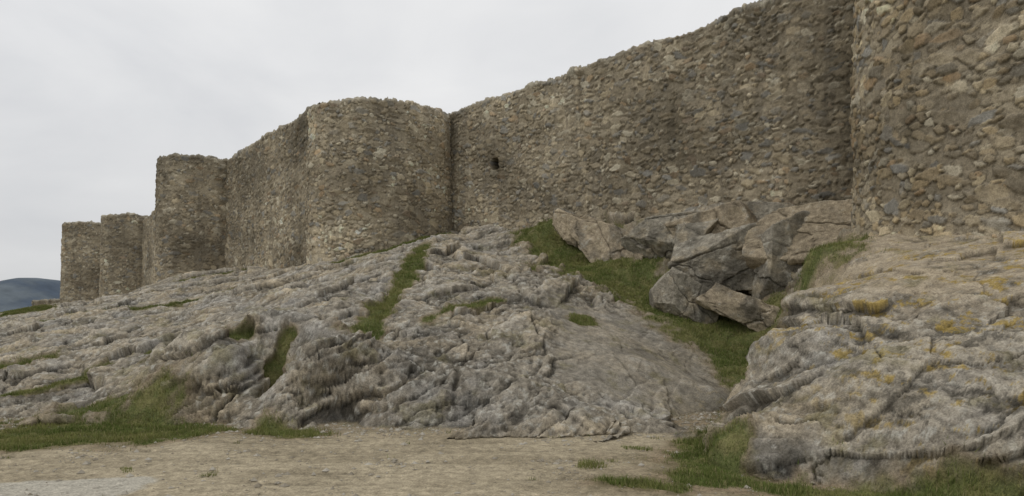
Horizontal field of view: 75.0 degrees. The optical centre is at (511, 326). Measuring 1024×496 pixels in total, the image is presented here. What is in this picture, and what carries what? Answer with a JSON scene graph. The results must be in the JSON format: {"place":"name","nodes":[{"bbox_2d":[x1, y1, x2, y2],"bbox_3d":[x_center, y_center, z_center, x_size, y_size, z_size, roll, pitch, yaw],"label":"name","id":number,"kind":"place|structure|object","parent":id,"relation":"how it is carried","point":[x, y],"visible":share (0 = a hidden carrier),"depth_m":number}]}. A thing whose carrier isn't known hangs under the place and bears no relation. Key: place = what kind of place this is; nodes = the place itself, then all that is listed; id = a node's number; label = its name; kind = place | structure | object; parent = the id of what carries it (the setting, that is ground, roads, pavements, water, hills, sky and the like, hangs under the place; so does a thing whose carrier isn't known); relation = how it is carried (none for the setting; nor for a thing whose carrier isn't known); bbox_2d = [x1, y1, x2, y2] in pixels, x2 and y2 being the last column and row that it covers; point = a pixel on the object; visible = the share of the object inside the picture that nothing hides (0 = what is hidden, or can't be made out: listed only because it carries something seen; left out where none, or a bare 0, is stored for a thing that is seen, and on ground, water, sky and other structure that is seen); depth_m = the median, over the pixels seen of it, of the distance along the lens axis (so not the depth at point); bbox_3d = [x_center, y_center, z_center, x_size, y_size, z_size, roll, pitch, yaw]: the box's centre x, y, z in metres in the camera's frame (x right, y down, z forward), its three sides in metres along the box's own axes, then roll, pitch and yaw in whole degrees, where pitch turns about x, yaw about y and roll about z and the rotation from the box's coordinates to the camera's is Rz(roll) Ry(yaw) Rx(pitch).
{"place":"outdoors","nodes":[
{"label":"outdoors","id":0,"kind":"place"},
{"bbox_2d":[0,278,60,311],"bbox_3d":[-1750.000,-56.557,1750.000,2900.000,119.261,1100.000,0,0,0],"label":"distant hill","id":1,"kind":"structure","parent":0,"point":[16,293],"depth_m":1494.16},
{"bbox_2d":[0,0,757,280],"label":"sky","id":2,"kind":"structure","parent":0,"point":[93,92]},
{"bbox_2d":[0,411,833,495],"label":"gravel","id":3,"kind":"structure","parent":0,"point":[253,479],"depth_m":8.43},
{"bbox_2d":[0,203,1023,495],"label":"rocky ground terrain","id":4,"kind":"structure","parent":0,"point":[896,359],"depth_m":10.69},
{"bbox_2d":[31,298,59,305],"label":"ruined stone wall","id":5,"kind":"structure","parent":4,"relation":"on","point":[42,301],"depth_m":83.25},
{"bbox_2d":[60,220,100,302],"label":"round stone tower","id":6,"kind":"structure","parent":4,"relation":"on","point":[80,258],"depth_m":71.94},
{"bbox_2d":[98,212,147,296],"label":"round stone tower","id":7,"kind":"structure","parent":4,"relation":"on","point":[120,259],"depth_m":62.23},
{"bbox_2d":[141,211,153,286],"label":"stone curtain wall","id":8,"kind":"structure","parent":4,"relation":"on","point":[147,250],"depth_m":60.05},
{"bbox_2d":[152,153,227,283],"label":"round stone tower","id":9,"kind":"structure","parent":4,"relation":"on","point":[189,226],"depth_m":40.45},
{"bbox_2d":[224,102,324,269],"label":"stone curtain wall","id":10,"kind":"structure","parent":4,"relation":"on","point":[266,187],"depth_m":35.48},
{"bbox_2d":[305,96,452,264],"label":"round stone tower","id":11,"kind":"structure","parent":4,"relation":"on","point":[378,172],"depth_m":28.34},
{"bbox_2d":[0,212,1023,495],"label":"grass","id":12,"kind":"structure","parent":4,"relation":"on","point":[66,434],"depth_m":10.93},
{"bbox_2d":[552,208,585,247],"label":"boulder","id":13,"kind":"object","parent":4,"relation":"on","point":[565,224],"visible":0.52,"depth_m":24.15},
{"bbox_2d":[571,216,643,262],"bbox_3d":[3.461,-2.540,22.603,3.172,2.441,1.601,0,0,39],"label":"boulder","id":14,"kind":"object","parent":4,"relation":"on","point":[594,238],"visible":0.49,"depth_m":22.29},
{"bbox_2d":[447,0,854,231],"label":"stone curtain wall","id":15,"kind":"structure","parent":4,"relation":"on","point":[750,101],"depth_m":22.06},
{"bbox_2d":[621,211,718,258],"bbox_3d":[5.218,-2.814,20.923,2.070,1.657,3.841,0,0,-45],"label":"boulder","id":16,"kind":"object","parent":4,"relation":"on","point":[649,237],"visible":0.52,"depth_m":20.48},
{"bbox_2d":[649,267,718,323],"bbox_3d":[4.672,-0.629,17.993,1.804,1.905,1.441,0,0,0],"label":"boulder","id":17,"kind":"object","parent":4,"relation":"on","point":[674,291],"visible":0.66,"depth_m":17.45},
{"bbox_2d":[664,200,756,235],"bbox_3d":[6.180,-2.725,20.253,3.177,1.810,1.944,0,0,32],"label":"boulder","id":18,"kind":"object","parent":4,"relation":"on","point":[733,214],"visible":0.36,"depth_m":19.20},
{"bbox_2d":[668,222,759,290],"bbox_3d":[5.966,-1.849,18.865,3.286,1.909,2.034,0,0,16],"label":"boulder","id":19,"kind":"object","parent":4,"relation":"on","point":[709,260],"visible":0.55,"depth_m":18.10},
{"bbox_2d":[696,282,779,331],"bbox_3d":[6.551,-0.169,17.302,3.502,1.943,1.153,0,0,13],"label":"boulder","id":20,"kind":"object","parent":4,"relation":"on","point":[754,314],"visible":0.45,"depth_m":16.97},
{"bbox_2d":[744,201,794,221],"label":"boulder","id":21,"kind":"object","parent":4,"relation":"on","point":[760,209],"visible":0.11,"depth_m":19.01},
{"bbox_2d":[748,210,809,298],"bbox_3d":[7.500,-1.702,17.975,2.386,2.599,2.051,0,0,0],"label":"boulder","id":22,"kind":"object","parent":4,"relation":"on","point":[773,272],"visible":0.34,"depth_m":17.11},
{"bbox_2d":[742,199,851,268],"bbox_3d":[8.393,-2.378,17.494,4.062,1.807,2.455,0,0,33],"label":"boulder","id":23,"kind":"object","parent":4,"relation":"on","point":[827,221],"visible":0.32,"depth_m":16.92},
{"bbox_2d":[849,0,1023,237],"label":"round stone tower","id":24,"kind":"structure","parent":4,"relation":"on","point":[936,119],"depth_m":12.71}
]}

